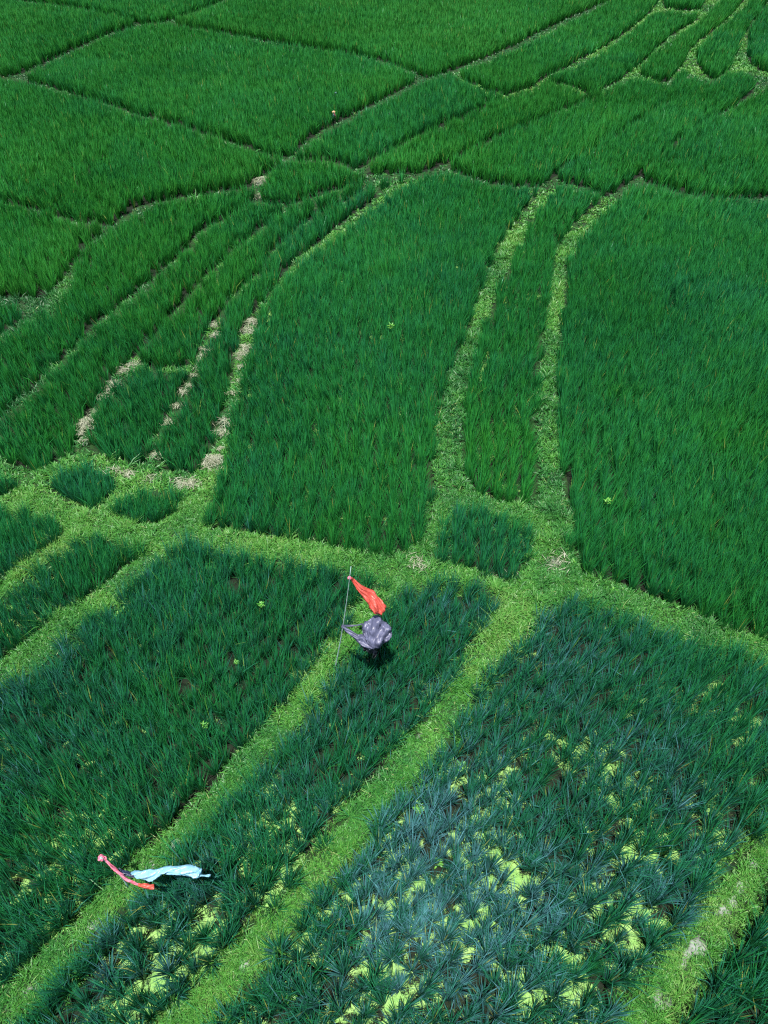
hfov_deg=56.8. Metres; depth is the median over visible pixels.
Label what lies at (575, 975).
rice plant
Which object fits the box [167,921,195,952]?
rice plant
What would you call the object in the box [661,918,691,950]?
rice plant
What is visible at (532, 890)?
rice plant
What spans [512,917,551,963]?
rice plant
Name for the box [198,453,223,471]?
straw pile
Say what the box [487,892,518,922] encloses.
rice plant
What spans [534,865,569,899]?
rice plant
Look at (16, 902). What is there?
rice plant
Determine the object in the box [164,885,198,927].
rice plant
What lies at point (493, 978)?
rice plant
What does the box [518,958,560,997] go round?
rice plant
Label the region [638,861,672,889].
rice plant
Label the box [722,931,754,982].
rice plant
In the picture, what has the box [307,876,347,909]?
rice plant
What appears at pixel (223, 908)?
rice plant
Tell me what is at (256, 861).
rice plant
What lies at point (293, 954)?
rice plant
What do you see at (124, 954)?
rice plant
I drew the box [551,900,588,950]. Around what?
rice plant
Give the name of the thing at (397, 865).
rice plant
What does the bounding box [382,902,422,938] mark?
rice plant
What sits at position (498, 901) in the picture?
rice plant
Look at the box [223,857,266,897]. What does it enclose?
rice plant
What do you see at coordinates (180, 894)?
rice plant
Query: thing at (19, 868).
rice plant
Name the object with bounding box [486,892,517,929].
rice plant
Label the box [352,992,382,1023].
rice plant
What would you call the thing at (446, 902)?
rice plant
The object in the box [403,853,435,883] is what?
rice plant
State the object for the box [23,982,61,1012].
rice plant
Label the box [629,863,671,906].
rice plant
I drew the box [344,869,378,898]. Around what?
rice plant
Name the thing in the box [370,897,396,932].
rice plant
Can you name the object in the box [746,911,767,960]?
rice plant
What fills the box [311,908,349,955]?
rice plant
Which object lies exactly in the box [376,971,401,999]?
rice plant
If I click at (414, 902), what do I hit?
rice plant
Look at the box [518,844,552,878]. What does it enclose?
rice plant
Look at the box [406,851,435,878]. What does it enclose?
rice plant
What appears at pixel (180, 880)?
rice plant
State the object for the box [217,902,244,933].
rice plant
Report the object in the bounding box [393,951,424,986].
rice plant
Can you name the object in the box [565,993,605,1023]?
rice plant
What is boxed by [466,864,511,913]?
rice plant
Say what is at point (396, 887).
rice plant
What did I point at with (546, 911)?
rice plant
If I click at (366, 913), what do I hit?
rice plant
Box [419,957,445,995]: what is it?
rice plant
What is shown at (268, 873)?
rice plant
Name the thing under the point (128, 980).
rice plant
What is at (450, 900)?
rice plant
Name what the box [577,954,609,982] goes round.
rice plant
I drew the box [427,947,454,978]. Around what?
rice plant
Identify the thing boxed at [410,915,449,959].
rice plant
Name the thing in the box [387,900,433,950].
rice plant
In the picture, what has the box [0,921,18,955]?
rice plant
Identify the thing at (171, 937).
rice plant
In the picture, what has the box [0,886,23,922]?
rice plant
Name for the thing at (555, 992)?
rice plant
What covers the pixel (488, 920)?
rice plant
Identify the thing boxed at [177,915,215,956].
rice plant
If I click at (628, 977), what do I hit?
rice plant
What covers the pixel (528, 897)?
rice plant
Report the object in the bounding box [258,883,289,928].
rice plant
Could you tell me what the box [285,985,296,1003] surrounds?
weed plant
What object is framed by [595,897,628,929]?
rice plant
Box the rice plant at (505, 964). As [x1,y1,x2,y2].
[488,933,532,979]
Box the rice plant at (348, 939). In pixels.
[317,916,376,965]
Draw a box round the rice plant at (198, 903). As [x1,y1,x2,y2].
[179,876,205,908]
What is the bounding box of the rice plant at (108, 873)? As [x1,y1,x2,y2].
[89,843,127,887]
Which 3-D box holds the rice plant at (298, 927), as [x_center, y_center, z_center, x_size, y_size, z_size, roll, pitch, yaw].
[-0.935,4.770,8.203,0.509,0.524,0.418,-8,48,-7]
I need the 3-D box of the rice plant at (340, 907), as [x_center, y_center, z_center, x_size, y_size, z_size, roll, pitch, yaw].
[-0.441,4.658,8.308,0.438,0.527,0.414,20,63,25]
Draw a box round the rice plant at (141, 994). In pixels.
[127,983,158,1023]
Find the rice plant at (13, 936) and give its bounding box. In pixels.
[0,907,25,948]
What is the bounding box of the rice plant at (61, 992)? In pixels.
[34,958,74,1012]
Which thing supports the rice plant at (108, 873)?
on the water
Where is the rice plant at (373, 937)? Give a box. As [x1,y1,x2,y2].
[359,919,390,952]
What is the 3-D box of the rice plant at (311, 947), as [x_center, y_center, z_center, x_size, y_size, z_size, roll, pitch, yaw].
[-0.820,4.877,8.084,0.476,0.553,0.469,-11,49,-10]
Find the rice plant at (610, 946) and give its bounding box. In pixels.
[595,931,634,967]
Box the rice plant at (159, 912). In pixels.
[144,893,167,928]
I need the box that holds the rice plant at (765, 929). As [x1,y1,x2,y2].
[745,908,767,957]
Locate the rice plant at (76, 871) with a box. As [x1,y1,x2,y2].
[51,850,95,898]
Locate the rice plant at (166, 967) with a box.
[141,945,180,987]
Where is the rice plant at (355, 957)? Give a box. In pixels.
[338,935,372,968]
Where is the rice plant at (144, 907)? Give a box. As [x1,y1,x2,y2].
[124,879,159,915]
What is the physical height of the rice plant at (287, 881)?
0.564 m
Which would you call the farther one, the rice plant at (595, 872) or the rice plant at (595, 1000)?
the rice plant at (595, 872)
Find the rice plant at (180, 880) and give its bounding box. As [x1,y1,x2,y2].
[164,863,200,895]
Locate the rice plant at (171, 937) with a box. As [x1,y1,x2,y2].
[154,909,193,949]
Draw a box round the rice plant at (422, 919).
[402,895,444,941]
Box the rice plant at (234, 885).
[206,853,253,904]
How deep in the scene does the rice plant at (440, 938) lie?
8.17 m
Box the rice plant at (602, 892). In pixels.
[589,869,618,903]
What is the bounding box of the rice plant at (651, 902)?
[632,882,675,920]
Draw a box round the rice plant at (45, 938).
[15,912,50,946]
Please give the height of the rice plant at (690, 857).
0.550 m
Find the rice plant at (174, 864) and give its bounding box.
[152,856,179,884]
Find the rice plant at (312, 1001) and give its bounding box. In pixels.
[294,981,325,1015]
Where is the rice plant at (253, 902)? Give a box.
[222,879,261,928]
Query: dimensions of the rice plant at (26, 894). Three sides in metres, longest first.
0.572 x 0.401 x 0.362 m
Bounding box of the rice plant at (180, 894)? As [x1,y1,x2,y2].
[145,861,189,911]
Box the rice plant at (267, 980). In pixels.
[245,956,289,1019]
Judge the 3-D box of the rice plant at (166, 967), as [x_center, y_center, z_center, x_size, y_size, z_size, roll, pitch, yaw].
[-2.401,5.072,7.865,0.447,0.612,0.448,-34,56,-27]
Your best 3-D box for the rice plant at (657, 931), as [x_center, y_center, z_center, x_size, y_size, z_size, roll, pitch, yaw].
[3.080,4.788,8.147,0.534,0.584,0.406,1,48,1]
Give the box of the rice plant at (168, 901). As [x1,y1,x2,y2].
[151,880,187,916]
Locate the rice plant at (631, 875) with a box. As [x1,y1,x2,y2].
[616,855,648,897]
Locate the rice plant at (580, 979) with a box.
[567,946,604,994]
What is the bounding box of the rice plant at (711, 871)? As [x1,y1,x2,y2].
[696,848,730,881]
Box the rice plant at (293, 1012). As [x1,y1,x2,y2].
[274,996,314,1023]
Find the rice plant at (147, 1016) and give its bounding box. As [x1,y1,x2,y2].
[127,996,158,1023]
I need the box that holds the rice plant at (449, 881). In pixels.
[438,862,464,889]
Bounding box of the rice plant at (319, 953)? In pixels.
[311,933,337,970]
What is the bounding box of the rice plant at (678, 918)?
[668,892,707,942]
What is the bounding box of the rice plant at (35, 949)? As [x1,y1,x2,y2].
[2,923,41,958]
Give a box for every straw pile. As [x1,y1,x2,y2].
[76,416,96,428]
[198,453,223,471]
[250,176,266,185]
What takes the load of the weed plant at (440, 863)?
on the water
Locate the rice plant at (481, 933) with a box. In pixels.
[461,912,505,957]
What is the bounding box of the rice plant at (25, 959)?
[0,920,33,982]
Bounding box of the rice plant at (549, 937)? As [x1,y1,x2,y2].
[536,915,563,962]
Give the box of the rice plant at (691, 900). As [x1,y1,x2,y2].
[671,883,715,919]
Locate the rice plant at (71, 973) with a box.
[47,940,90,992]
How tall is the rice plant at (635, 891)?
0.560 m
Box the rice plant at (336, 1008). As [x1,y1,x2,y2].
[317,979,352,1019]
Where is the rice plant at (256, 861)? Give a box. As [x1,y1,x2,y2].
[240,839,268,871]
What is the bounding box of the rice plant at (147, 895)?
[124,881,155,920]
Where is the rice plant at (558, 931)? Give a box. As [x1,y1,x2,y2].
[535,906,573,953]
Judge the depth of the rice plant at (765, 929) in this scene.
8.07 m
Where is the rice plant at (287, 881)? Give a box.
[278,858,311,891]
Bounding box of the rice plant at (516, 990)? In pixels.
[492,959,534,1004]
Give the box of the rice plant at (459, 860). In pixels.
[438,839,483,878]
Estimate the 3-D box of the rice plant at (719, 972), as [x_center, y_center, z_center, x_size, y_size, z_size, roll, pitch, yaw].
[3.723,5.122,7.763,0.712,0.696,0.606,32,55,26]
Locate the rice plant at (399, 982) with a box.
[386,964,415,999]
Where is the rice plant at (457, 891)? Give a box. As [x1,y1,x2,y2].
[447,879,474,906]
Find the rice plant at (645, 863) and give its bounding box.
[630,843,661,889]
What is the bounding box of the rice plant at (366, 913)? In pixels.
[352,887,381,930]
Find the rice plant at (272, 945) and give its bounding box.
[255,916,303,971]
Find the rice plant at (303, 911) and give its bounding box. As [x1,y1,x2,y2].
[294,899,318,921]
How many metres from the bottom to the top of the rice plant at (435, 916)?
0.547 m
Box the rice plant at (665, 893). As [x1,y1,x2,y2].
[648,872,684,909]
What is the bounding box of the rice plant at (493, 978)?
[479,958,509,994]
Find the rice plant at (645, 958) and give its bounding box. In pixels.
[625,937,663,976]
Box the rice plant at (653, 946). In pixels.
[646,925,682,963]
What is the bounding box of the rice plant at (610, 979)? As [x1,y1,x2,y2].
[601,952,633,997]
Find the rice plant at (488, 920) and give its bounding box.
[476,903,501,936]
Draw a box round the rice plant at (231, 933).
[199,902,243,951]
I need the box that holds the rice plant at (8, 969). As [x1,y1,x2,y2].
[0,944,19,977]
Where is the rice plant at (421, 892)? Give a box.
[411,877,436,910]
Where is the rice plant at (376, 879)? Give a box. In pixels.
[358,854,395,892]
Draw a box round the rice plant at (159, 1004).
[141,978,168,1014]
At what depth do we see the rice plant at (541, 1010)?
7.63 m
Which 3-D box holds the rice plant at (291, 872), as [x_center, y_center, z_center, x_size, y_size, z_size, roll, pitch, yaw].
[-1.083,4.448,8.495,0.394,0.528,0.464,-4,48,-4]
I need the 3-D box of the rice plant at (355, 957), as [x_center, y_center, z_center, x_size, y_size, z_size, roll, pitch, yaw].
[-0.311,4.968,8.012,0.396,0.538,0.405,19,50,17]
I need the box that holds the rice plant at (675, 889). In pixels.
[665,866,695,895]
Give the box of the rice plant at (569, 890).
[546,875,584,908]
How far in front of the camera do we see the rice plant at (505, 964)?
7.94 m
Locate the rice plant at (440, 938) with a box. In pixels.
[427,903,468,947]
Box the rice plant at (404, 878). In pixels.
[394,863,423,888]
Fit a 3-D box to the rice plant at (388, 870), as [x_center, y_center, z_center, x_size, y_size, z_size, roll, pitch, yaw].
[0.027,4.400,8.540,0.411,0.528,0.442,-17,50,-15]
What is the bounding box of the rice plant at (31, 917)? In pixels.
[2,890,44,939]
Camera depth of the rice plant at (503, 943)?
8.04 m
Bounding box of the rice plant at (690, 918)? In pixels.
[681,902,709,935]
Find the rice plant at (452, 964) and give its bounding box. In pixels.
[431,935,474,978]
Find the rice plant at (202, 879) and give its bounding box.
[171,846,220,907]
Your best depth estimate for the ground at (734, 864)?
11.68 m
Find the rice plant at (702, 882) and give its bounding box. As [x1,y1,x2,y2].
[684,856,721,893]
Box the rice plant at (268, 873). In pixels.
[246,843,285,898]
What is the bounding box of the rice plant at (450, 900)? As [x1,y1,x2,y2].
[432,871,461,904]
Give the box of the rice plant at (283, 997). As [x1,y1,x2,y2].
[244,966,300,1019]
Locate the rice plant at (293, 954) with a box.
[277,931,310,978]
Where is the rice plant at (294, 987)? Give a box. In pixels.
[269,949,323,1004]
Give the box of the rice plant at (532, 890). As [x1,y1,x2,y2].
[517,867,552,911]
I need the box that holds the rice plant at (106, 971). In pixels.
[80,947,128,999]
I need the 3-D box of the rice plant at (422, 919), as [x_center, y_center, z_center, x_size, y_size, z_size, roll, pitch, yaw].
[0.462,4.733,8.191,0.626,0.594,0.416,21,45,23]
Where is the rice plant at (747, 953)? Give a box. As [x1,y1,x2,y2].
[714,929,767,975]
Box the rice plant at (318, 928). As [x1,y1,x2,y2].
[301,905,343,942]
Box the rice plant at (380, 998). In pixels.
[356,965,395,1006]
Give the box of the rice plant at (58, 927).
[23,897,74,936]
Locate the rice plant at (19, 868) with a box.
[8,856,37,878]
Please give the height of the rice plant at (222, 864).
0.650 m
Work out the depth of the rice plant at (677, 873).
8.49 m
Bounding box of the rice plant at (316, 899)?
[298,880,341,914]
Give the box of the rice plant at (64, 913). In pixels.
[39,880,91,928]
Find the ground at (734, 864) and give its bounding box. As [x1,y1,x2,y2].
[0,0,767,1023]
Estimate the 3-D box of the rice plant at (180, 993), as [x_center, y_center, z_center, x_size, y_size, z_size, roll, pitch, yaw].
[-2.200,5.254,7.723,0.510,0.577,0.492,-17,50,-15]
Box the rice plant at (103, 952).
[75,921,108,968]
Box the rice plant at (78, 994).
[57,976,101,1015]
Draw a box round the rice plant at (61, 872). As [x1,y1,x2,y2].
[42,857,72,883]
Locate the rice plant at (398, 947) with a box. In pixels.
[383,928,413,965]
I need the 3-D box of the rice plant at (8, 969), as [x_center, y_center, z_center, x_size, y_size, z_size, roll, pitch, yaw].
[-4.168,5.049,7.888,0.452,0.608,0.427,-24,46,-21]
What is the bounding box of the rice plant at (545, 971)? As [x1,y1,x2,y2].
[525,941,567,990]
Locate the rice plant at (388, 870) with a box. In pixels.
[372,855,403,893]
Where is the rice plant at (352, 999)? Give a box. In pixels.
[337,977,365,1012]
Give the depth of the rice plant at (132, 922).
8.26 m
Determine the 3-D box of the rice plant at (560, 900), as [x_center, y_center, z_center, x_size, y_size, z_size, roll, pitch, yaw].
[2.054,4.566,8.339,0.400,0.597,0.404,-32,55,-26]
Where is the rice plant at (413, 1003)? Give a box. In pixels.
[392,992,426,1023]
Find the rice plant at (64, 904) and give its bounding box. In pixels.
[41,891,75,923]
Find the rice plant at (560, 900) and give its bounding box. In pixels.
[552,879,580,910]
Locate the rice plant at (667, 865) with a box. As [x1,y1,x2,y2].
[659,846,693,874]
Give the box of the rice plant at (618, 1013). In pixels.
[592,977,639,1023]
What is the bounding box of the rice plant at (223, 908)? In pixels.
[204,881,245,918]
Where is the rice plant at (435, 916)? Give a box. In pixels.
[416,890,457,935]
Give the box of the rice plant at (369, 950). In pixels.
[358,933,383,968]
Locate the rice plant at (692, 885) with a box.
[684,852,723,896]
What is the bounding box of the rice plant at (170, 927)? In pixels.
[151,897,193,945]
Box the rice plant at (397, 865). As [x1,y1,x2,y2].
[375,840,408,877]
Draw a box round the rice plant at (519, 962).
[508,945,540,984]
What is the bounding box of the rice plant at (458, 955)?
[433,940,468,969]
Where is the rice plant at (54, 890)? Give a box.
[35,873,63,902]
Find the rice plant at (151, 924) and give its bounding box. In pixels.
[136,901,166,929]
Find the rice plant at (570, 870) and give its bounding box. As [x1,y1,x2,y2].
[556,851,591,894]
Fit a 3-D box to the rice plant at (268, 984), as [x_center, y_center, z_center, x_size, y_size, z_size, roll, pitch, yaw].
[-1.214,5.147,7.805,0.392,0.603,0.552,27,53,23]
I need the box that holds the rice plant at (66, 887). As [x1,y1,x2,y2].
[44,862,79,899]
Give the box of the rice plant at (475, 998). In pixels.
[467,982,496,1023]
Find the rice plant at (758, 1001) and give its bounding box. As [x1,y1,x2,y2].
[725,955,767,1021]
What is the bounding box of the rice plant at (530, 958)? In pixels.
[510,931,553,980]
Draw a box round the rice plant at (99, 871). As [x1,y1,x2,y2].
[82,852,106,882]
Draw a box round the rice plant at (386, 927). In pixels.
[375,911,408,946]
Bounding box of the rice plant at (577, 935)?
[555,912,604,956]
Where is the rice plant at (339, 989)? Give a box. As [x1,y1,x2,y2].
[322,967,351,1006]
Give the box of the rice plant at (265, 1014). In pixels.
[245,982,284,1023]
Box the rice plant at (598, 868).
[581,852,615,878]
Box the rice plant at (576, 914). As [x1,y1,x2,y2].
[554,892,598,933]
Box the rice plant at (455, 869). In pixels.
[437,857,469,891]
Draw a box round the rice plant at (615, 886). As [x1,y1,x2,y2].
[600,868,628,898]
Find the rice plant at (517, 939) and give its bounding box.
[495,918,531,956]
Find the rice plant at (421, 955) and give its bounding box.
[413,933,443,969]
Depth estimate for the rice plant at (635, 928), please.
8.24 m
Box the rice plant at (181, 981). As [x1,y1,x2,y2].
[151,963,189,1003]
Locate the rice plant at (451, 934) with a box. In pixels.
[428,910,467,945]
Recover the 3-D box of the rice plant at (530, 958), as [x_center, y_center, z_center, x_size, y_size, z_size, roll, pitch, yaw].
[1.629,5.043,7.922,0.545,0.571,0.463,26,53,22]
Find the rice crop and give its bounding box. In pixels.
[0,0,767,1023]
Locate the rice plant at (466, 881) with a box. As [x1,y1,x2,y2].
[441,857,489,906]
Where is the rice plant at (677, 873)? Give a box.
[655,851,692,892]
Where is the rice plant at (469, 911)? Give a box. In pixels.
[460,886,485,921]
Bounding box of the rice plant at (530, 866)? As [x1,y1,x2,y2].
[513,840,557,877]
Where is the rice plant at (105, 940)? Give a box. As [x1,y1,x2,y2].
[87,912,120,949]
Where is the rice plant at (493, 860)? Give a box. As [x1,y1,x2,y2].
[483,841,513,873]
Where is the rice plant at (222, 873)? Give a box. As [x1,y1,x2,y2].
[199,857,230,893]
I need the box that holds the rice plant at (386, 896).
[369,864,398,901]
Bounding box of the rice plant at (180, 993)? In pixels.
[153,971,197,1017]
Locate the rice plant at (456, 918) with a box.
[444,901,471,933]
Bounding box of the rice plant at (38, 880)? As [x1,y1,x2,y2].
[19,859,50,897]
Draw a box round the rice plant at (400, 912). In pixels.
[386,883,417,917]
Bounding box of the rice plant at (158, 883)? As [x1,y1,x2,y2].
[143,875,175,904]
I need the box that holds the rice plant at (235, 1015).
[221,985,252,1023]
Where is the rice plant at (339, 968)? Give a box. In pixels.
[318,936,358,984]
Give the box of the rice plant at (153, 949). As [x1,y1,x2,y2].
[139,916,172,967]
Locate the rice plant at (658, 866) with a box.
[643,849,677,897]
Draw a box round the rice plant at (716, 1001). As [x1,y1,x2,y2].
[694,974,740,1020]
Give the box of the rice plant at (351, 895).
[340,873,374,908]
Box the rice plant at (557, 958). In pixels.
[524,936,578,998]
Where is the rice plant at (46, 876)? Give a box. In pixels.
[22,857,59,891]
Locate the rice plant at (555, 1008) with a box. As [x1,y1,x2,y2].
[544,992,582,1023]
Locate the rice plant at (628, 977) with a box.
[619,955,660,998]
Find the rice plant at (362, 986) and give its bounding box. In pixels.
[343,974,378,1016]
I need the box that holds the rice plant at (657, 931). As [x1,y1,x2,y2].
[632,908,681,943]
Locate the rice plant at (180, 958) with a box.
[163,939,190,978]
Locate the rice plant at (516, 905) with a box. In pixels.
[484,879,534,936]
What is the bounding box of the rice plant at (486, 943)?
[463,917,509,972]
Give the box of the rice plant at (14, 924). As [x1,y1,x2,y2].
[0,904,35,941]
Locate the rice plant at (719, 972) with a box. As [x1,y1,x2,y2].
[695,946,760,1006]
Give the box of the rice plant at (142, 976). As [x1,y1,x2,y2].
[115,948,150,989]
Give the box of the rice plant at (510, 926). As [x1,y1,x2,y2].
[494,906,533,951]
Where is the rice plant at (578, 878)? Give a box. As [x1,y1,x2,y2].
[570,861,592,888]
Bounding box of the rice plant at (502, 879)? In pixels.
[491,857,522,890]
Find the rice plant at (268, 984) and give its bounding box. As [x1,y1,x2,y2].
[247,949,292,1011]
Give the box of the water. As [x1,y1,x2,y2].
[0,0,767,1023]
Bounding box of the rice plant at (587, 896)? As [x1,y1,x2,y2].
[571,873,617,921]
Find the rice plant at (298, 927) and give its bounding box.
[286,902,321,938]
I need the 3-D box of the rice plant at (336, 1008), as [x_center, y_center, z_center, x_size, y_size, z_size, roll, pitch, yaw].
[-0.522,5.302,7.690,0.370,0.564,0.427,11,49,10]
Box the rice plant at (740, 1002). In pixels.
[716,963,763,1014]
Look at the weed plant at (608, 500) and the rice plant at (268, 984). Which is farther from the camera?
the weed plant at (608, 500)
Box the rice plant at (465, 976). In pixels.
[442,963,480,1004]
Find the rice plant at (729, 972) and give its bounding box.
[713,949,760,1006]
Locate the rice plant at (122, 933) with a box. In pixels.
[94,915,126,946]
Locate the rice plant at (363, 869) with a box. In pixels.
[345,844,374,878]
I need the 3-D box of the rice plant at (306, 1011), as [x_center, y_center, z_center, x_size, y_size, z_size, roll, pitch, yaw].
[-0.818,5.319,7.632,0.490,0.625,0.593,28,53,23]
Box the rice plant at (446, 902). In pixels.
[426,880,453,910]
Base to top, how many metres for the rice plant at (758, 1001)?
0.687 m
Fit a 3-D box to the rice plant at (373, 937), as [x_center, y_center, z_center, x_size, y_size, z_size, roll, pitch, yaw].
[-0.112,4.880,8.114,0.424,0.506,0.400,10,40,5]
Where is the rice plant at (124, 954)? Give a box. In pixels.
[109,926,146,972]
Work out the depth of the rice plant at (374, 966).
7.93 m
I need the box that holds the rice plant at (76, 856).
[50,840,89,871]
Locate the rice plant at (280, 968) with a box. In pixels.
[259,947,297,988]
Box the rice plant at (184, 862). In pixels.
[152,828,198,864]
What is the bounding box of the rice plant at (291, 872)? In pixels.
[279,859,307,898]
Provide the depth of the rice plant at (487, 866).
8.59 m
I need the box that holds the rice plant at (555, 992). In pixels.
[536,960,576,1011]
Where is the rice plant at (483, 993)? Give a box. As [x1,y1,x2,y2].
[468,976,501,1011]
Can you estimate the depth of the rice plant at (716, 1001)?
7.63 m
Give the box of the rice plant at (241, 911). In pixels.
[216,886,250,925]
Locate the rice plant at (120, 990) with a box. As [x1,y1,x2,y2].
[87,966,130,1013]
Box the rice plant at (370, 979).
[354,950,394,1006]
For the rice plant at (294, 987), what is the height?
0.653 m
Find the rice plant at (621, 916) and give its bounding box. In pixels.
[604,889,645,932]
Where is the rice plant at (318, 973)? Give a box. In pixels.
[297,948,340,997]
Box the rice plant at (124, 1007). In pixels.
[108,976,140,1013]
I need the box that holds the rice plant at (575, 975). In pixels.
[545,947,585,1001]
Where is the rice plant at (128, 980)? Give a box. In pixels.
[106,952,138,998]
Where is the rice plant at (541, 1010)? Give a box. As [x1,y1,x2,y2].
[521,989,558,1023]
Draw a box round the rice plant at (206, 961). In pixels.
[192,947,223,981]
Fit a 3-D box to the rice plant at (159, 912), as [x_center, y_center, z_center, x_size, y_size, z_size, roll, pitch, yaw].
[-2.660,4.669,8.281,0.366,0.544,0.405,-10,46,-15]
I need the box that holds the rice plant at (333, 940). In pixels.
[312,927,340,965]
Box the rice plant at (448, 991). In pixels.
[429,959,461,1004]
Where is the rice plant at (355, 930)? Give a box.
[336,901,374,942]
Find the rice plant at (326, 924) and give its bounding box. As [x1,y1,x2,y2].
[306,895,359,937]
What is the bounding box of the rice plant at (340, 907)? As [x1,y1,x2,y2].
[330,891,357,926]
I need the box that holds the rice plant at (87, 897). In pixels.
[65,880,95,910]
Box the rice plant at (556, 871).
[539,851,579,886]
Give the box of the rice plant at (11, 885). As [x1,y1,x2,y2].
[0,870,18,895]
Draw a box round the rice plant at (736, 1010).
[705,988,754,1023]
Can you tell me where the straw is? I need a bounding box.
[74,70,689,579]
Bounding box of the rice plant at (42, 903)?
[28,883,69,918]
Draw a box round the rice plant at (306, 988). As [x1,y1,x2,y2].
[287,965,327,1009]
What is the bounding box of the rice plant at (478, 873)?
[465,857,490,882]
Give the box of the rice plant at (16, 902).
[0,888,36,917]
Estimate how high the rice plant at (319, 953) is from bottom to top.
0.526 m
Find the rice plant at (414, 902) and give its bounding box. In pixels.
[398,884,439,936]
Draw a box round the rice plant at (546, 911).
[535,893,566,924]
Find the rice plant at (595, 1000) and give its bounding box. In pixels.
[581,976,611,1016]
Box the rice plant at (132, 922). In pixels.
[108,895,154,927]
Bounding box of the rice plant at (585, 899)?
[564,870,620,912]
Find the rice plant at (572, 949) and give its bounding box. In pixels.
[559,921,588,955]
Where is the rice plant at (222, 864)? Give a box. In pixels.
[208,832,246,875]
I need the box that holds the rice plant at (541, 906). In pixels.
[532,890,566,929]
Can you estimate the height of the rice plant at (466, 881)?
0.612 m
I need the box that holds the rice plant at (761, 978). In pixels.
[745,950,767,995]
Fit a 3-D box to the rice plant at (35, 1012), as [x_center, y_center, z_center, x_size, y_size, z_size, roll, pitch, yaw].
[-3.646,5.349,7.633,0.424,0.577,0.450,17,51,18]
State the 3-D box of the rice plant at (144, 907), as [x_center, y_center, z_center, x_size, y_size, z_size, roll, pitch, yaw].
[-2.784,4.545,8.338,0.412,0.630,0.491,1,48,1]
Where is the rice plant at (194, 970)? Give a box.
[177,947,204,985]
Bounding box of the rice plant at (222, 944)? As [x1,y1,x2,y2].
[194,916,234,958]
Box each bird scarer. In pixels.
[98,854,210,889]
[335,567,391,667]
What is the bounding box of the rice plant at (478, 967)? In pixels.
[468,945,497,980]
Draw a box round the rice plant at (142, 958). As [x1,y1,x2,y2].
[116,943,150,980]
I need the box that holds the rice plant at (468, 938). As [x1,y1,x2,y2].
[456,922,480,951]
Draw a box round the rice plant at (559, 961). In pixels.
[542,937,582,996]
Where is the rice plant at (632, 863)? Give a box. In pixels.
[610,846,652,886]
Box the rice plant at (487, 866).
[474,852,499,877]
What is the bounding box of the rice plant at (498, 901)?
[486,878,523,916]
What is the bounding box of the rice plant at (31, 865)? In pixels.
[16,846,51,871]
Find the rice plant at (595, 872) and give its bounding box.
[584,862,607,898]
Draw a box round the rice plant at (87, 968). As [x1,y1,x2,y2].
[51,936,101,986]
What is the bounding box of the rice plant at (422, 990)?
[409,966,446,1011]
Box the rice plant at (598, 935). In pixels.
[580,907,617,939]
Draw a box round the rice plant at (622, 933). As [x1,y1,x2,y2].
[614,920,634,955]
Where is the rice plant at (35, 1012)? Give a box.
[17,981,56,1023]
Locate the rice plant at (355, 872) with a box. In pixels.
[334,855,376,891]
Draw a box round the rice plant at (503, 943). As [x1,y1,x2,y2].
[483,918,520,958]
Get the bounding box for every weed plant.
[200,720,208,728]
[256,601,264,607]
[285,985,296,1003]
[413,800,426,814]
[434,859,442,868]
[457,760,467,771]
[604,497,610,503]
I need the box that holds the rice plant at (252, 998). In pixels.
[234,979,274,1023]
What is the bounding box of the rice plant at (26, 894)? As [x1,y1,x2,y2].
[7,884,38,910]
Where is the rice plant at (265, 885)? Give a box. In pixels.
[246,869,280,901]
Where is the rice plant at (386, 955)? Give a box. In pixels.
[364,924,414,975]
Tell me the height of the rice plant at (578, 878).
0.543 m
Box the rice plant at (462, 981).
[445,959,476,1011]
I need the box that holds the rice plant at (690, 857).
[683,839,721,873]
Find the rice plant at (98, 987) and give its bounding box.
[81,968,117,1001]
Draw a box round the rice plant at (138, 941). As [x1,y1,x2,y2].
[104,919,145,960]
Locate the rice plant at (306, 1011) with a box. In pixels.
[279,974,330,1023]
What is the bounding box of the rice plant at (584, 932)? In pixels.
[573,918,599,946]
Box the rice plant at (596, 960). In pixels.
[581,940,617,973]
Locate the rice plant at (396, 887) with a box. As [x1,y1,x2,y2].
[379,870,414,905]
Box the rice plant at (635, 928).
[629,905,663,939]
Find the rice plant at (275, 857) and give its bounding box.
[257,834,290,868]
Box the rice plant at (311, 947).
[293,916,328,959]
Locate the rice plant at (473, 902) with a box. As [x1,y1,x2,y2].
[454,875,490,919]
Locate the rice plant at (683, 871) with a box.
[674,851,701,877]
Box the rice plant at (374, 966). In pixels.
[357,947,391,985]
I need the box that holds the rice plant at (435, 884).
[421,867,445,908]
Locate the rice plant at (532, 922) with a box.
[511,893,550,940]
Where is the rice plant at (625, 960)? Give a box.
[608,938,645,975]
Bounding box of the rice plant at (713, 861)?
[694,837,727,869]
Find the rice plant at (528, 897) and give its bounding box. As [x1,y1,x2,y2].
[520,877,549,908]
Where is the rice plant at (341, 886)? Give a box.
[324,865,352,893]
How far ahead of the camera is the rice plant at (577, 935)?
8.07 m
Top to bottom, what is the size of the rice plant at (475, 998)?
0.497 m
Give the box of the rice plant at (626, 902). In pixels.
[617,884,647,922]
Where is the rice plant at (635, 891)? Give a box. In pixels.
[619,870,649,906]
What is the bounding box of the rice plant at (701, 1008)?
[691,987,724,1023]
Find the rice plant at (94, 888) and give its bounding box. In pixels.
[69,858,104,897]
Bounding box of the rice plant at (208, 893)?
[189,861,214,901]
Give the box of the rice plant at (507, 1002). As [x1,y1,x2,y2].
[485,972,529,1023]
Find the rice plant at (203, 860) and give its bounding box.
[188,841,215,871]

